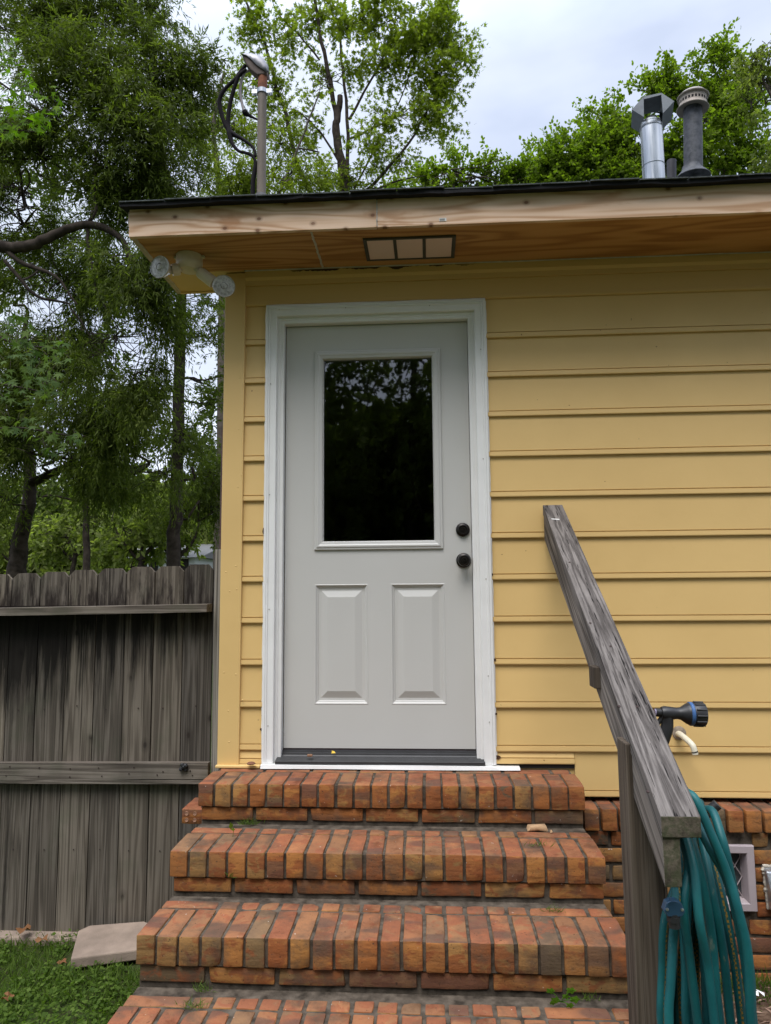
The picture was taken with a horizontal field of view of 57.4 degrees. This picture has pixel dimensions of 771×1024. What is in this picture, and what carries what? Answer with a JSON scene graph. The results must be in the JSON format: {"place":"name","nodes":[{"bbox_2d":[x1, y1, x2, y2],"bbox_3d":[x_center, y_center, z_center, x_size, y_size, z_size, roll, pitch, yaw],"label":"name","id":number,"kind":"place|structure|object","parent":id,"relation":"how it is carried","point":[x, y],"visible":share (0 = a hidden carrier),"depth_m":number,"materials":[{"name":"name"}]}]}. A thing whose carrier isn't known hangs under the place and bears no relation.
{"place":"outdoors","nodes":[
{"label":"outdoors","id":0,"kind":"place"},
{"bbox_2d":[0,37,63,143],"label":"gum branch","id":1,"kind":"object","parent":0,"point":[13,130],"visible":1,"depth_m":5.69,"materials":[{"name":"green plant"}]},
{"bbox_2d":[0,306,84,459],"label":"gum branch","id":2,"kind":"object","parent":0,"point":[23,343],"visible":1,"depth_m":5.46,"materials":[{"name":"green plant"}]},
{"bbox_2d":[0,928,139,1023],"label":"grass","id":3,"kind":"structure","parent":0,"point":[6,1012],"depth_m":2.82,"materials":[{"name":"green plant"}]},
{"bbox_2d":[1,991,14,1000],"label":"dead leaf","id":4,"kind":"object","parent":3,"relation":"on","point":[8,993],"visible":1,"depth_m":2.73,"materials":[{"name":"brown plant"}]},
{"bbox_2d":[35,934,47,942],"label":"dead leaf","id":5,"kind":"object","parent":3,"relation":"on","point":[38,939],"visible":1,"depth_m":3.17,"materials":[{"name":"brown plant"}]},
{"bbox_2d":[71,922,146,968],"bbox_3d":[-1.175,1.910,3.125,0.420,0.078,0.253,0,-6,-7],"label":"concrete slab","id":6,"kind":"object","parent":3,"relation":"on","point":[105,943],"depth_m":3.07,"materials":[{"name":"beige concrete"}]},
{"bbox_2d":[0,664,770,1023],"bbox_3d":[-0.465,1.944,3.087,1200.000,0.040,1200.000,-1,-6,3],"label":"ground","id":7,"kind":"structure","parent":0,"point":[66,1004],"depth_m":2.89,"materials":[{"name":"soil"}]},
{"bbox_2d":[0,470,55,573],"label":"tree","id":8,"kind":"object","parent":7,"relation":"on","point":[3,543],"visible":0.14,"depth_m":28.10,"materials":[{"name":"green plant"}]},
{"bbox_2d":[0,930,76,945],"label":"concrete edging","id":9,"kind":"object","parent":7,"relation":"on","point":[24,935],"visible":0.14,"depth_m":3.23,"materials":[{"name":"grey concrete"}]},
{"bbox_2d":[16,924,30,933],"bbox_3d":[-1.653,1.910,3.224,0.067,0.023,0.062,-1,-6,3],"label":"dead leaf","id":10,"kind":"object","parent":9,"relation":"on","point":[26,927],"visible":1,"depth_m":3.22,"materials":[{"name":"brown plant"}]},
{"bbox_2d":[12,468,128,575],"bbox_3d":[-11.399,1.367,26.095,3.952,6.346,5.148,1,-6,-14],"label":"tree","id":11,"kind":"object","parent":7,"relation":"on","point":[57,545],"visible":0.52,"depth_m":24.75,"materials":[{"name":"green plant"}]},
{"bbox_2d":[0,468,213,576],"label":"woods","id":12,"kind":"object","parent":7,"relation":"on","point":[41,570],"visible":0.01,"depth_m":39.16,"materials":[{"name":"green plant"}]},
{"bbox_2d":[0,144,220,569],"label":"background oak","id":13,"kind":"object","parent":7,"relation":"on","point":[41,494],"visible":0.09,"depth_m":16.31,"materials":[{"name":"green plant"}]},
{"bbox_2d":[0,549,220,931],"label":"wooden fence","id":14,"kind":"object","parent":7,"relation":"on","point":[108,700],"visible":0.92,"depth_m":3.35,"materials":[{"name":"grey wood"}]},
{"bbox_2d":[70,502,153,574],"bbox_3d":[-10.250,1.542,27.660,4.311,6.307,5.288,2,-7,-23],"label":"tree","id":15,"kind":"object","parent":7,"relation":"on","point":[108,557],"visible":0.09,"depth_m":26.79,"materials":[{"name":"green plant"}]},
{"bbox_2d":[0,0,245,577],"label":"willow oak","id":16,"kind":"object","parent":7,"relation":"on","point":[62,33],"visible":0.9,"depth_m":9.85,"materials":[{"name":"green plant"}]},
{"bbox_2d":[77,461,195,569],"bbox_3d":[-7.157,1.049,20.076,2.705,5.610,4.957,4,-7,-33],"label":"tree","id":17,"kind":"object","parent":7,"relation":"on","point":[138,538],"visible":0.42,"depth_m":19.02,"materials":[{"name":"green plant"}]},
{"bbox_2d":[114,474,213,567],"bbox_3d":[-6.309,1.201,20.705,3.128,5.423,4.612,2,-7,-21],"label":"tree","id":18,"kind":"object","parent":7,"relation":"on","point":[184,552],"visible":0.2,"depth_m":19.63,"materials":[{"name":"green plant"}]},
{"bbox_2d":[126,544,212,571],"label":"neighbour house","id":19,"kind":"structure","parent":7,"relation":"on","point":[193,558],"depth_m":22.97,"materials":[{"name":"white"}]},
{"bbox_2d":[137,548,157,571],"bbox_3d":[-7.653,1.563,22.700,0.720,0.810,0.049,-1,-6,3],"label":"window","id":20,"kind":"structure","parent":19,"relation":"in","point":[150,565],"depth_m":22.66,"materials":[{"name":"grey glass"}]},
{"bbox_2d":[181,548,188,570],"bbox_3d":[-6.652,1.559,22.638,0.720,0.810,0.049,-1,-6,3],"label":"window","id":21,"kind":"structure","parent":19,"relation":"in","point":[186,560],"depth_m":22.61,"materials":[{"name":"black glass"}]},
{"bbox_2d":[141,20,224,565],"bbox_3d":[-3.561,-3.892,13.365,2.400,13.927,3.064,2,-7,-25],"label":"slim oak","id":22,"kind":"object","parent":7,"relation":"on","point":[210,477],"visible":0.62,"depth_m":12.87,"materials":[{"name":"green plant"}]},
{"bbox_2d":[161,477,213,543],"bbox_3d":[-7.174,1.345,26.705,4.260,6.449,4.317,-1,-6,3],"label":"tree","id":23,"kind":"object","parent":7,"relation":"on","point":[206,536],"visible":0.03,"depth_m":25.51,"materials":[{"name":"green plant"}]},
{"bbox_2d":[175,72,386,663],"bbox_3d":[-2.632,-3.768,16.400,5.429,14.308,2.979,-1,-6,3],"label":"pale oak","id":24,"kind":"object","parent":7,"relation":"on","point":[242,186],"visible":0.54,"depth_m":16.25,"materials":[{"name":"green plant"}]},
{"bbox_2d":[218,0,488,193],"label":"sweet gum","id":25,"kind":"object","parent":7,"relation":"on","point":[424,36],"visible":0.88,"depth_m":17.43,"materials":[{"name":"green plant"}]},
{"bbox_2d":[107,768,628,1023],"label":"brick steps","id":26,"kind":"structure","parent":7,"relation":"on","point":[354,896],"depth_m":2.46,"materials":[{"name":"brick"}]},
{"bbox_2d":[175,993,211,1009],"bbox_3d":[-0.589,1.486,2.141,0.127,0.039,0.058,1,-6,-9],"label":"grass tuft","id":27,"kind":"object","parent":26,"relation":"on","point":[192,1006],"visible":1,"depth_m":2.14,"materials":[{"name":"green plant"}]},
{"bbox_2d":[188,981,214,992],"bbox_3d":[-0.578,1.495,2.226,0.117,0.038,0.061,-1,-6,3],"label":"grass tuft","id":28,"kind":"object","parent":26,"relation":"on","point":[200,986],"visible":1,"depth_m":2.23,"materials":[{"name":"green plant"}]},
{"bbox_2d":[229,822,234,832],"bbox_3d":[-0.594,1.229,2.724,0.026,0.056,0.006,-1,-6,3],"label":"sprout","id":29,"kind":"object","parent":26,"relation":"on","point":[231,826],"visible":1,"depth_m":2.72,"materials":[{"name":"green plant"}]},
{"bbox_2d":[237,817,264,825],"bbox_3d":[-0.550,1.253,2.859,0.116,0.036,0.062,-2,-6,11],"label":"grass tuft","id":30,"kind":"object","parent":26,"relation":"on","point":[243,823],"visible":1,"depth_m":2.86,"materials":[{"name":"green plant"}]},
{"bbox_2d":[524,840,553,846],"bbox_3d":[0.572,1.220,2.599,0.118,0.028,0.060,-3,-7,18],"label":"grass tuft","id":31,"kind":"object","parent":26,"relation":"on","point":[538,843],"visible":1,"depth_m":2.60,"materials":[{"name":"green plant"}]},
{"bbox_2d":[526,824,552,833],"bbox_3d":[0.605,1.245,2.766,0.100,0.026,0.061,-1,-6,3],"label":"mortar chip","id":32,"kind":"object","parent":26,"relation":"on","point":[540,827],"visible":1,"depth_m":2.76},
{"bbox_2d":[540,900,565,912],"bbox_3d":[0.575,1.355,2.414,0.094,0.036,0.050,-1,-6,3],"label":"grass tuft","id":33,"kind":"object","parent":26,"relation":"on","point":[549,907],"visible":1,"depth_m":2.41,"materials":[{"name":"green plant"}]},
{"bbox_2d":[547,987,580,1007],"bbox_3d":[0.539,1.464,2.134,0.105,0.071,0.048,-1,-6,3],"label":"lobed weed","id":34,"kind":"object","parent":26,"relation":"on","point":[575,999],"visible":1,"depth_m":2.13,"materials":[{"name":"green plant"}]},
{"bbox_2d":[581,990,600,1001],"bbox_3d":[0.619,1.480,2.162,0.074,0.039,0.063,-6,-8,41],"label":"grass tuft","id":35,"kind":"object","parent":26,"relation":"on","point":[585,997],"visible":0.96,"depth_m":2.17,"materials":[{"name":"green plant"}]},
{"bbox_2d":[543,505,700,1023],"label":"handrail","id":36,"kind":"object","parent":26,"relation":"on","point":[660,817],"visible":0.99,"depth_m":1.82,"materials":[{"name":"grey wood"}]},
{"bbox_2d":[708,800,721,817],"bbox_3d":[0.796,0.805,1.850,0.166,0.096,0.034,-1,-6,7],"label":"hose peg","id":37,"kind":"object","parent":36,"relation":"attached to","point":[715,805],"visible":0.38,"depth_m":1.83,"materials":[{"name":"black plastic"}]},
{"bbox_2d":[656,788,757,1023],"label":"garden hose","id":38,"kind":"object","parent":37,"relation":"hanging from","point":[696,921],"visible":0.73,"depth_m":1.68,"materials":[{"name":"teal plastic"}]},
{"bbox_2d":[653,701,707,744],"bbox_3d":[0.876,0.680,2.133,0.184,0.210,0.077,-1,-6,3],"label":"spray nozzle","id":39,"kind":"object","parent":38,"relation":"attached to","point":[694,713],"visible":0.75,"depth_m":2.12,"materials":[{"name":"black plastic"}]},
{"bbox_2d":[119,173,770,981],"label":"house","id":40,"kind":"structure","parent":7,"relation":"on","point":[435,399],"depth_m":3.23,"materials":[{"name":"yellow wood"}]},
{"bbox_2d":[150,250,234,296],"bbox_3d":[-0.881,-1.075,3.233,0.379,0.214,0.144,1,-6,-10],"label":"floodlight","id":41,"kind":"object","parent":40,"relation":"attached to","point":[188,262],"visible":1,"depth_m":3.19,"materials":[{"name":"beige plastic"}]},
{"bbox_2d":[219,430,222,548],"bbox_3d":[-0.834,0.731,3.598,0.055,2.359,0.041,4,-7,-33],"label":"downpipe","id":42,"kind":"object","parent":40,"relation":"attached to","point":[221,487],"visible":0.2,"depth_m":3.67,"materials":[{"name":"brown metal"}]},
{"bbox_2d":[217,53,272,194],"bbox_3d":[-0.694,-2.069,3.873,0.363,0.952,0.318,-6,-8,40],"label":"service mast","id":43,"kind":"object","parent":40,"relation":"attached to","point":[256,65],"visible":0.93,"depth_m":3.87,"materials":[{"name":"metal"}]},
{"bbox_2d":[283,322,475,750],"bbox_3d":[-0.039,0.086,3.286,0.874,1.998,0.111,-1,-6,3],"label":"door","id":44,"kind":"structure","parent":40,"relation":"in","point":[379,642],"depth_m":3.27,"materials":[{"name":"grey paint"}]},
{"bbox_2d":[631,93,673,177],"bbox_3d":[1.626,-2.158,4.258,0.237,0.669,0.174,-2,-7,17],"label":"flue pipe","id":45,"kind":"object","parent":40,"relation":"on","point":[649,128],"visible":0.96,"depth_m":4.22,"materials":[{"name":"metal"}]},
{"bbox_2d":[667,158,675,176],"bbox_3d":[1.909,-2.187,4.697,0.077,0.336,0.060,-1,-6,3],"label":"plumbing stack","id":46,"kind":"object","parent":40,"relation":"on","point":[671,167],"visible":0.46,"depth_m":4.68,"materials":[{"name":"grey plastic"}]},
{"bbox_2d":[672,726,697,754],"bbox_3d":[1.278,0.974,3.006,0.060,0.092,0.162,-1,-6,3],"label":"drain pipe","id":47,"kind":"object","parent":40,"relation":"attached to","point":[679,733],"visible":0.99,"depth_m":3.00,"materials":[{"name":"white plastic"}]},
{"bbox_2d":[676,86,710,176],"bbox_3d":[1.943,-2.295,4.455,0.232,0.784,0.213,-1,-6,3],"label":"old vent pipe","id":48,"kind":"object","parent":40,"relation":"on","point":[693,107],"visible":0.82,"depth_m":4.42,"materials":[{"name":"metal"}]},
{"bbox_2d":[761,864,770,909],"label":"dryer vent","id":49,"kind":"object","parent":40,"relation":"attached to","point":[766,870],"visible":1,"depth_m":2.88,"materials":[{"name":"metal"}]},
{"bbox_2d":[373,133,540,189],"bbox_3d":[2.596,-3.797,20.745,6.027,15.221,1.854,-1,-6,3],"label":"young maple","id":50,"kind":"object","parent":7,"relation":"on","point":[513,172],"visible":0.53,"depth_m":21.25,"materials":[{"name":"green plant"}]},
{"bbox_2d":[518,17,770,183],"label":"round maple","id":51,"kind":"object","parent":7,"relation":"on","point":[606,146],"visible":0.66,"depth_m":19.66,"materials":[{"name":"green plant"}]},
{"bbox_2d":[719,33,770,172],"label":"pale gum","id":52,"kind":"object","parent":7,"relation":"on","point":[757,70],"visible":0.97,"depth_m":17.90,"materials":[{"name":"green plant"}]},
{"bbox_2d":[0,0,770,518],"label":"sky","id":53,"kind":"structure","parent":0,"point":[539,56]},
{"bbox_2d":[700,979,770,1023],"bbox_3d":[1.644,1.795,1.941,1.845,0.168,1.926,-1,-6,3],"label":"bark mulch","id":54,"kind":"object","parent":0,"point":[758,1011],"visible":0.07,"depth_m":2.67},
{"bbox_2d":[700,963,770,1011],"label":"foundation grass","id":55,"kind":"structure","parent":0,"point":[763,984],"depth_m":2.80,"materials":[{"name":"green plant"}]}
]}

